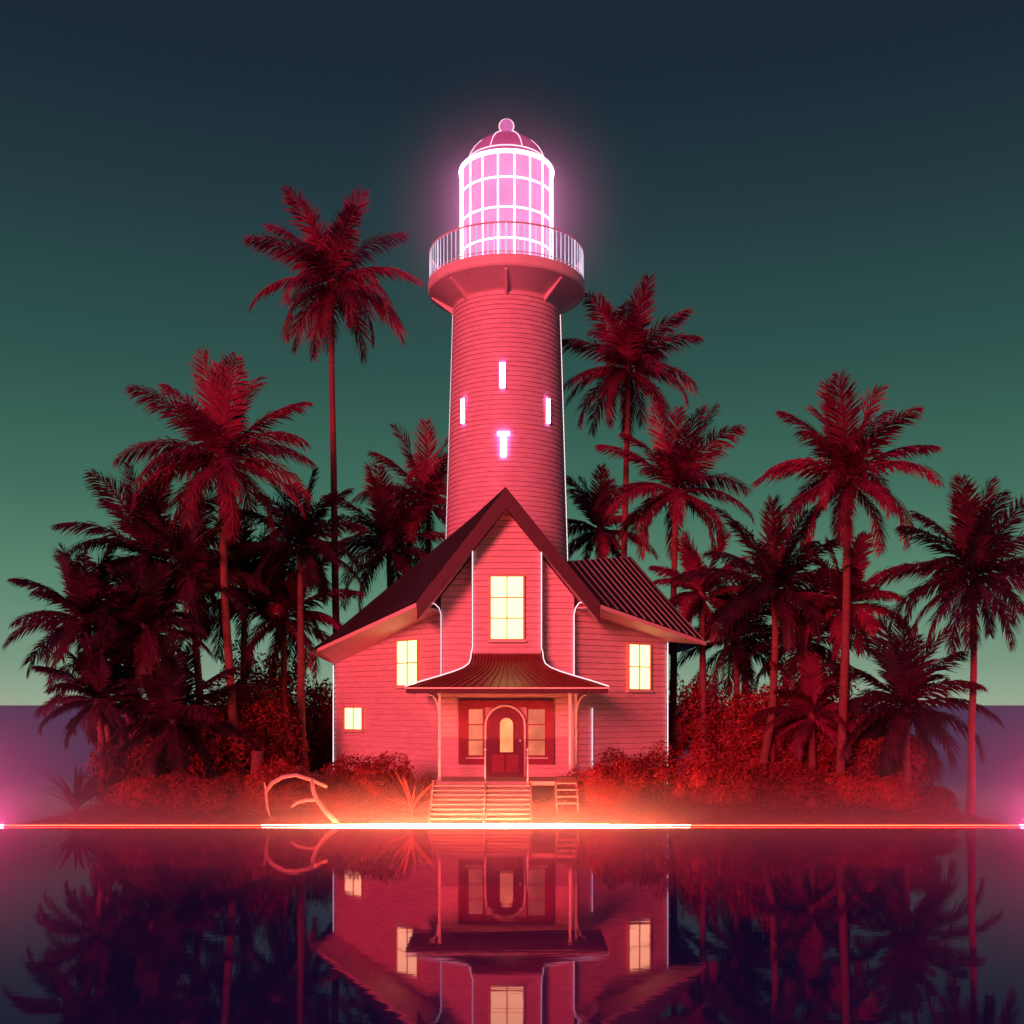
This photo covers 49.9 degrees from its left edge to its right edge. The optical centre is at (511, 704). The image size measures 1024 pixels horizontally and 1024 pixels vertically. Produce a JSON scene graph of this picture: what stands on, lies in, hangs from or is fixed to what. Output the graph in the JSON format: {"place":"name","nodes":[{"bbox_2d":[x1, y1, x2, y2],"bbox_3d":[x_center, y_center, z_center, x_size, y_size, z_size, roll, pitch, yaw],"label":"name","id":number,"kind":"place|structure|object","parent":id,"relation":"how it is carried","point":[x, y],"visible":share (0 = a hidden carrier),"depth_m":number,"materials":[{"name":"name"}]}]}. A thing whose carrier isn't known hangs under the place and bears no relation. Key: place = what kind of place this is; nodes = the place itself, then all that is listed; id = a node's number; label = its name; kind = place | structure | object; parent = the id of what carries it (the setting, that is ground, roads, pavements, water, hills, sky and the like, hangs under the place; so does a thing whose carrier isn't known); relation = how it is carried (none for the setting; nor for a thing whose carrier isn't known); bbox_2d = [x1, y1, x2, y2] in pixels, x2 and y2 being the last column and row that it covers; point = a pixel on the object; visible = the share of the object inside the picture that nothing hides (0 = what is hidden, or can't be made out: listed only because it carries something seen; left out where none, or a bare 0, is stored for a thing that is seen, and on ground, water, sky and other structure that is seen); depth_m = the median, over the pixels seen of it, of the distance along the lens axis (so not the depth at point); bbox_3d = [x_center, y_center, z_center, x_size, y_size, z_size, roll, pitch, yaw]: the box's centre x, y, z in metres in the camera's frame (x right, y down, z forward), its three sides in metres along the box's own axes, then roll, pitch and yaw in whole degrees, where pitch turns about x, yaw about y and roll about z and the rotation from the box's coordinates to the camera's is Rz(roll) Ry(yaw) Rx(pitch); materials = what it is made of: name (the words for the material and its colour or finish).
{"place":"outdoors","nodes":[
{"label":"outdoors","id":0,"kind":"place"},
{"bbox_2d":[0,705,1023,1023],"bbox_3d":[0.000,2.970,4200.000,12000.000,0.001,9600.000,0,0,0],"label":"water","id":1,"kind":"structure","parent":0,"point":[510,925],"depth_m":15.37,"materials":[{"name":"purple liquid"}]},
{"bbox_2d":[4,825,261,825],"bbox_3d":[-9.285,2.945,26.930,6.304,0.018,0.018,0,0,0],"label":"neon tube","id":2,"kind":"object","parent":1,"relation":"on","point":[132,825],"visible":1,"depth_m":26.92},
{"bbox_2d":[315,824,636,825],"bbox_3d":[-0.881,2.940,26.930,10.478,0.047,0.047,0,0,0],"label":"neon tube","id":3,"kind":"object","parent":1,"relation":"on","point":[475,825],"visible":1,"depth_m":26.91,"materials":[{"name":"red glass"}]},
{"bbox_2d":[690,825,1019,825],"bbox_3d":[8.403,2.945,26.930,8.067,0.018,0.018,0,0,0],"label":"neon tube","id":4,"kind":"object","parent":1,"relation":"on","point":[854,825],"visible":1,"depth_m":26.92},
{"bbox_2d":[0,0,1023,704],"label":"sky","id":5,"kind":"structure","parent":0,"point":[828,186],"materials":[{"name":"teal"}]},
{"bbox_2d":[20,782,1012,825],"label":"ground","id":6,"kind":"structure","parent":0,"point":[144,819],"depth_m":27.58,"materials":[{"name":"sand"}]},
{"bbox_2d":[39,763,99,810],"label":"spiky plant","id":7,"kind":"object","parent":6,"relation":"on","point":[77,797],"visible":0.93,"depth_m":28.50,"materials":[{"name":"plant"}]},
{"bbox_2d":[2,537,165,803],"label":"palm tree","id":8,"kind":"object","parent":6,"relation":"on","point":[85,596],"visible":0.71,"depth_m":29.86,"materials":[{"name":"red plant"}]},
{"bbox_2d":[31,634,158,804],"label":"palm tree","id":9,"kind":"object","parent":6,"relation":"on","point":[99,679],"visible":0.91,"depth_m":29.28,"materials":[{"name":"red plant"}]},
{"bbox_2d":[73,768,119,806],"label":"spiky plant","id":10,"kind":"object","parent":6,"relation":"on","point":[105,783],"visible":0.81,"depth_m":28.47,"materials":[{"name":"red plant"}]},
{"bbox_2d":[41,574,212,733],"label":"palm tree","id":11,"kind":"object","parent":6,"relation":"on","point":[74,669],"visible":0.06,"depth_m":32.47,"materials":[{"name":"red plant"}]},
{"bbox_2d":[82,731,172,805],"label":"leafy bush","id":12,"kind":"object","parent":6,"relation":"on","point":[128,763],"visible":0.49,"depth_m":29.43,"materials":[{"name":"red plant"}]},
{"bbox_2d":[63,561,213,776],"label":"palm tree","id":13,"kind":"object","parent":6,"relation":"on","point":[146,608],"visible":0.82,"depth_m":29.69,"materials":[{"name":"red plant"}]},
{"bbox_2d":[49,454,242,719],"bbox_3d":[-10.681,-2.052,32.599,5.854,10.584,5.373,0,0,0],"label":"palm tree","id":14,"kind":"object","parent":6,"relation":"on","point":[128,524],"visible":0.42,"depth_m":31.74,"materials":[{"name":"red plant"}]},
{"bbox_2d":[103,771,198,813],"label":"hedge shrub","id":15,"kind":"object","parent":6,"relation":"on","point":[133,794],"visible":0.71,"depth_m":28.03,"materials":[{"name":"red plant"}]},
{"bbox_2d":[113,676,190,752],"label":"leafy bush","id":16,"kind":"object","parent":6,"relation":"on","point":[133,732],"visible":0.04,"depth_m":31.63,"materials":[{"name":"red plant"}]},
{"bbox_2d":[85,626,265,788],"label":"palm tree","id":17,"kind":"object","parent":6,"relation":"on","point":[172,701],"visible":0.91,"depth_m":29.49,"materials":[{"name":"red plant"}]},
{"bbox_2d":[104,484,270,704],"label":"palm tree","id":18,"kind":"object","parent":6,"relation":"on","point":[191,555],"visible":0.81,"depth_m":31.29,"materials":[{"name":"red plant"}]},
{"bbox_2d":[179,788,223,814],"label":"spiky plant","id":19,"kind":"object","parent":6,"relation":"on","point":[195,813],"visible":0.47,"depth_m":27.81,"materials":[{"name":"red plant"}]},
{"bbox_2d":[161,773,252,814],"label":"hedge shrub","id":20,"kind":"object","parent":6,"relation":"on","point":[210,795],"visible":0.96,"depth_m":27.62,"materials":[{"name":"red plant"}]},
{"bbox_2d":[152,693,263,782],"bbox_3d":[-8.717,1.204,31.159,3.357,3.074,2.411,0,0,30],"label":"leafy bush","id":21,"kind":"object","parent":6,"relation":"on","point":[214,746],"visible":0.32,"depth_m":30.70,"materials":[{"name":"red plant"}]},
{"bbox_2d":[109,345,318,782],"bbox_3d":[-8.218,-3.668,31.009,5.757,12.517,6.021,0,0,0],"label":"palm tree","id":22,"kind":"object","parent":6,"relation":"on","point":[216,424],"visible":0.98,"depth_m":30.57,"materials":[{"name":"red plant"}]},
{"bbox_2d":[164,502,330,773],"bbox_3d":[-8.527,-1.786,35.277,5.394,9.543,5.532,0,0,31],"label":"palm tree","id":23,"kind":"object","parent":6,"relation":"on","point":[247,564],"visible":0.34,"depth_m":34.60,"materials":[{"name":"red plant"}]},
{"bbox_2d":[214,755,299,815],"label":"hedge shrub","id":24,"kind":"object","parent":6,"relation":"on","point":[254,798],"visible":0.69,"depth_m":27.92,"materials":[{"name":"red plant"}]},
{"bbox_2d":[250,751,263,777],"bbox_3d":[-6.965,1.985,29.600,0.563,1.503,0.537,0,0,0],"label":"tree stump","id":25,"kind":"object","parent":6,"relation":"on","point":[257,756],"visible":0.38,"depth_m":29.46,"materials":[{"name":"brown wood"}]},
{"bbox_2d":[213,688,310,777],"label":"leafy bush","id":26,"kind":"object","parent":6,"relation":"on","point":[271,736],"visible":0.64,"depth_m":32.09,"materials":[{"name":"red plant"}]},
{"bbox_2d":[208,634,324,774],"bbox_3d":[-8.189,0.304,35.465,3.977,5.218,3.501,0,0,0],"label":"leafy bush","id":27,"kind":"object","parent":6,"relation":"on","point":[260,684],"visible":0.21,"depth_m":35.32,"materials":[{"name":"red plant"}]},
{"bbox_2d":[209,538,366,726],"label":"palm tree","id":28,"kind":"object","parent":6,"relation":"on","point":[277,606],"visible":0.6,"depth_m":34.67,"materials":[{"name":"red plant"}]},
{"bbox_2d":[215,466,370,769],"bbox_3d":[-6.536,-2.355,33.502,4.678,9.773,4.964,0,0,0],"label":"palm tree","id":29,"kind":"object","parent":6,"relation":"on","point":[298,530],"visible":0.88,"depth_m":33.29,"materials":[{"name":"red plant"}]},
{"bbox_2d":[255,656,335,778],"bbox_3d":[-7.062,0.491,36.602,3.502,4.632,2.574,0,0,-20],"label":"leafy bush","id":30,"kind":"object","parent":6,"relation":"on","point":[324,754],"visible":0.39,"depth_m":36.67,"materials":[{"name":"red plant"}]},
{"bbox_2d":[287,765,313,779],"bbox_3d":[-5.894,2.207,30.586,0.834,1.072,0.886,0,0,0],"label":"rock","id":31,"kind":"object","parent":6,"relation":"on","point":[298,767],"visible":0.14,"depth_m":30.51,"materials":[{"name":"red stone"}]},
{"bbox_2d":[263,773,339,823],"bbox_3d":[-5.221,2.348,27.456,1.987,1.293,0.353,0,0,9],"label":"driftwood","id":32,"kind":"object","parent":6,"relation":"on","point":[328,814],"visible":0.99,"depth_m":27.45,"materials":[{"name":"brown wood"}]},
{"bbox_2d":[260,768,365,813],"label":"hedge shrub","id":33,"kind":"object","parent":6,"relation":"on","point":[300,787],"visible":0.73,"depth_m":27.89,"materials":[{"name":"red plant"}]},
{"bbox_2d":[241,184,424,751],"bbox_3d":[-6.093,-7.127,36.194,5.536,19.517,5.873,0,0,27],"label":"palm tree","id":34,"kind":"object","parent":6,"relation":"on","point":[328,261],"visible":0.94,"depth_m":35.90,"materials":[{"name":"red plant"}]},
{"bbox_2d":[314,751,414,807],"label":"hedge shrub","id":35,"kind":"object","parent":6,"relation":"on","point":[369,778],"visible":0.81,"depth_m":28.77,"materials":[{"name":"red plant"}]},
{"bbox_2d":[319,460,446,611],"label":"palm tree","id":36,"kind":"object","parent":6,"relation":"on","point":[387,525],"visible":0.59,"depth_m":37.98,"materials":[{"name":"red plant"}]},
{"bbox_2d":[350,417,448,562],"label":"palm tree","id":37,"kind":"object","parent":6,"relation":"on","point":[428,471],"visible":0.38,"depth_m":40.03,"materials":[{"name":"red plant"}]},
{"bbox_2d":[383,755,417,804],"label":"spiky plant","id":38,"kind":"object","parent":6,"relation":"on","point":[405,774],"visible":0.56,"depth_m":28.62,"materials":[{"name":"red plant"}]},
{"bbox_2d":[375,766,443,816],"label":"spiky plant","id":39,"kind":"object","parent":6,"relation":"on","point":[410,803],"visible":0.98,"depth_m":27.70,"materials":[{"name":"plant"}]},
{"bbox_2d":[392,766,436,806],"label":"spiky plant","id":40,"kind":"object","parent":6,"relation":"on","point":[425,786],"visible":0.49,"depth_m":28.75,"materials":[{"name":"red plant"}]},
{"bbox_2d":[428,118,584,588],"bbox_3d":[-0.180,-8.256,36.000,5.120,21.853,5.120,0,0,0],"label":"lighthouse","id":41,"kind":"object","parent":6,"relation":"on","point":[506,290],"visible":0.53,"depth_m":34.55,"materials":[{"name":"pink paint"}]},
{"bbox_2d":[460,397,465,424],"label":"slit window","id":42,"kind":"structure","parent":41,"relation":"in","point":[462,401],"depth_m":34.65,"materials":[{"name":"white glass"}]},
{"bbox_2d":[499,361,505,388],"bbox_3d":[-0.297,-10.239,34.145,0.230,0.837,0.070,0,0,4],"label":"slit window","id":43,"kind":"structure","parent":41,"relation":"in","point":[502,365],"depth_m":34.12,"materials":[{"name":"white glass"}]},
{"bbox_2d":[544,397,550,424],"bbox_3d":[1.127,-9.264,34.635,0.230,0.816,0.070,0,0,-44],"label":"slit window","id":44,"kind":"structure","parent":41,"relation":"in","point":[547,402],"depth_m":34.58,"materials":[{"name":"white glass"}]},
{"bbox_2d":[310,487,705,823],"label":"house","id":45,"kind":"structure","parent":6,"relation":"on","point":[506,674],"depth_m":30.59,"materials":[{"name":"paint"}]},
{"bbox_2d":[342,707,364,731],"bbox_3d":[-4.919,0.444,34.062,0.110,0.791,1.124,0,0,-41],"label":"window","id":46,"kind":"structure","parent":45,"relation":"in","point":[353,717],"depth_m":34.05,"materials":[{"name":"yellow glass"}]},
{"bbox_2d":[394,638,419,687],"bbox_3d":[-3.046,-1.196,31.926,0.110,1.419,1.157,0,0,-41],"label":"window","id":47,"kind":"structure","parent":45,"relation":"in","point":[407,650],"depth_m":31.92,"materials":[{"name":"yellow glass"}]},
{"bbox_2d":[465,708,483,758],"bbox_3d":[-1.007,0.782,30.513,0.562,1.422,0.110,0,0,0],"label":"window","id":48,"kind":"structure","parent":45,"relation":"in","point":[475,716],"depth_m":30.54,"materials":[{"name":"orange glass"}]},
{"bbox_2d":[484,704,525,776],"bbox_3d":[-0.188,0.985,30.480,1.164,2.009,0.130,0,0,0],"label":"door","id":49,"kind":"structure","parent":45,"relation":"in","point":[504,730],"depth_m":30.50,"materials":[{"name":"red wood"}]},
{"bbox_2d":[488,575,525,641],"bbox_3d":[-0.137,-2.629,30.017,1.046,1.837,0.110,0,0,0],"label":"window","id":50,"kind":"structure","parent":45,"relation":"in","point":[506,592],"depth_m":30.04,"materials":[{"name":"yellow glass"}]},
{"bbox_2d":[525,708,547,758],"bbox_3d":[0.681,0.782,30.513,0.632,1.422,0.110,0,0,0],"label":"window","id":51,"kind":"structure","parent":45,"relation":"in","point":[536,717],"depth_m":30.54,"materials":[{"name":"orange glass"}]},
{"bbox_2d":[626,643,652,691],"bbox_3d":[3.736,-1.089,32.176,0.975,1.430,0.110,0,0,-36],"label":"window","id":52,"kind":"structure","parent":45,"relation":"in","point":[639,655],"depth_m":32.17,"materials":[{"name":"yellow glass"}]},
{"bbox_2d":[51,780,980,821],"bbox_3d":[0.108,2.576,31.339,23.258,0.687,8.076,0,0,0],"label":"ground cover","id":53,"kind":"object","parent":6,"relation":"on","point":[542,806],"visible":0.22,"depth_m":27.98,"materials":[{"name":"red plant"}]},
{"bbox_2d":[558,757,641,812],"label":"hedge shrub","id":54,"kind":"object","parent":6,"relation":"on","point":[605,795],"visible":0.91,"depth_m":28.32,"materials":[{"name":"red plant"}]},
{"bbox_2d":[565,462,658,561],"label":"palm tree","id":55,"kind":"object","parent":6,"relation":"on","point":[601,535],"visible":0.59,"depth_m":40.14,"materials":[{"name":"red plant"}]},
{"bbox_2d":[561,273,704,556],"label":"palm tree","id":56,"kind":"object","parent":6,"relation":"on","point":[625,348],"visible":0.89,"depth_m":37.09,"materials":[{"name":"red plant"}]},
{"bbox_2d":[591,740,691,806],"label":"hedge shrub","id":57,"kind":"object","parent":6,"relation":"on","point":[660,775],"visible":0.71,"depth_m":28.57,"materials":[{"name":"red plant"}]},
{"bbox_2d":[593,399,754,780],"bbox_3d":[5.418,-3.757,36.179,5.663,12.706,5.823,0,0,0],"label":"palm tree","id":58,"kind":"object","parent":6,"relation":"on","point":[679,472],"visible":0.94,"depth_m":35.77,"materials":[{"name":"red plant"}]},
{"bbox_2d":[648,529,748,763],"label":"palm tree","id":59,"kind":"object","parent":6,"relation":"on","point":[694,600],"visible":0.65,"depth_m":34.35,"materials":[{"name":"red plant"}]},
{"bbox_2d":[659,746,756,811],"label":"hedge shrub","id":60,"kind":"object","parent":6,"relation":"on","point":[701,784],"visible":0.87,"depth_m":28.29,"materials":[{"name":"red plant"}]},
{"bbox_2d":[665,667,759,772],"bbox_3d":[6.340,0.686,34.803,3.813,3.850,2.599,0,0,25],"label":"leafy bush","id":61,"kind":"object","parent":6,"relation":"on","point":[683,728],"visible":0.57,"depth_m":34.52,"materials":[{"name":"red plant"}]},
{"bbox_2d":[668,561,793,714],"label":"palm tree","id":62,"kind":"object","parent":6,"relation":"on","point":[746,645],"visible":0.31,"depth_m":35.56,"materials":[{"name":"red plant"}]},
{"bbox_2d":[711,760,824,813],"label":"hedge shrub","id":63,"kind":"object","parent":6,"relation":"on","point":[751,786],"visible":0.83,"depth_m":27.99,"materials":[{"name":"red plant"}]},
{"bbox_2d":[670,493,870,781],"bbox_3d":[7.175,-1.643,31.238,5.397,8.487,5.124,0,0,0],"label":"palm tree","id":64,"kind":"object","parent":6,"relation":"on","point":[778,568],"visible":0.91,"depth_m":30.83,"materials":[{"name":"red plant"}]},
{"bbox_2d":[718,677,834,783],"bbox_3d":[7.867,0.918,32.226,3.799,3.534,2.439,0,0,0],"label":"leafy bush","id":65,"kind":"object","parent":6,"relation":"on","point":[747,738],"visible":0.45,"depth_m":31.98,"materials":[{"name":"red plant"}]},
{"bbox_2d":[744,659,859,772],"bbox_3d":[8.899,0.683,33.640,3.930,4.380,2.426,0,0,0],"label":"leafy bush","id":66,"kind":"object","parent":6,"relation":"on","point":[835,695],"visible":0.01,"depth_m":33.77,"materials":[{"name":"red plant"}]},
{"bbox_2d":[725,557,881,695],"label":"palm tree","id":67,"kind":"object","parent":6,"relation":"on","point":[791,666],"visible":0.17,"depth_m":33.98,"materials":[{"name":"red plant"}]},
{"bbox_2d":[751,651,871,773],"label":"palm tree","id":68,"kind":"object","parent":6,"relation":"on","point":[811,694],"visible":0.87,"depth_m":30.14,"materials":[{"name":"red plant"}]},
{"bbox_2d":[765,766,874,815],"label":"hedge shrub","id":69,"kind":"object","parent":6,"relation":"on","point":[813,804],"visible":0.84,"depth_m":28.08,"materials":[{"name":"red plant"}]},
{"bbox_2d":[772,697,890,783],"bbox_3d":[9.229,1.162,31.456,3.633,3.040,2.160,0,0,0],"label":"leafy bush","id":70,"kind":"object","parent":6,"relation":"on","point":[826,748],"visible":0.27,"depth_m":30.93,"materials":[{"name":"red plant"}]},
{"bbox_2d":[766,531,913,776],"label":"palm tree","id":71,"kind":"object","parent":6,"relation":"on","point":[861,618],"visible":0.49,"depth_m":30.54,"materials":[{"name":"red plant"}]},
{"bbox_2d":[748,367,946,801],"bbox_3d":[8.910,-3.001,29.300,4.934,11.414,5.136,0,0,19],"label":"palm tree","id":72,"kind":"object","parent":6,"relation":"on","point":[842,450],"visible":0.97,"depth_m":29.02,"materials":[{"name":"red plant"}]},
{"bbox_2d":[820,770,929,813],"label":"hedge shrub","id":73,"kind":"object","parent":6,"relation":"on","point":[891,793],"visible":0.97,"depth_m":27.83,"materials":[{"name":"red plant"}]},
{"bbox_2d":[833,733,942,790],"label":"leafy bush","id":74,"kind":"object","parent":6,"relation":"on","point":[862,766],"visible":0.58,"depth_m":29.66,"materials":[{"name":"red plant"}]},
{"bbox_2d":[821,613,1003,786],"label":"palm tree","id":75,"kind":"object","parent":6,"relation":"on","point":[903,674],"visible":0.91,"depth_m":28.80,"materials":[{"name":"red plant"}]},
{"bbox_2d":[903,779,947,813],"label":"spiky plant","id":76,"kind":"object","parent":6,"relation":"on","point":[923,791],"visible":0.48,"depth_m":27.78,"materials":[{"name":"plant"}]},
{"bbox_2d":[902,785,957,815],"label":"hedge shrub","id":77,"kind":"object","parent":6,"relation":"on","point":[942,792],"visible":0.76,"depth_m":27.83,"materials":[{"name":"red plant"}]},
{"bbox_2d":[869,471,1023,814],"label":"palm tree","id":78,"kind":"object","parent":6,"relation":"on","point":[978,546],"visible":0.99,"depth_m":27.72,"materials":[{"name":"red plant"}]},
{"bbox_2d":[933,791,967,814],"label":"spiky plant","id":79,"kind":"object","parent":6,"relation":"on","point":[950,803],"visible":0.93,"depth_m":27.82,"materials":[{"name":"red plant"}]}
]}

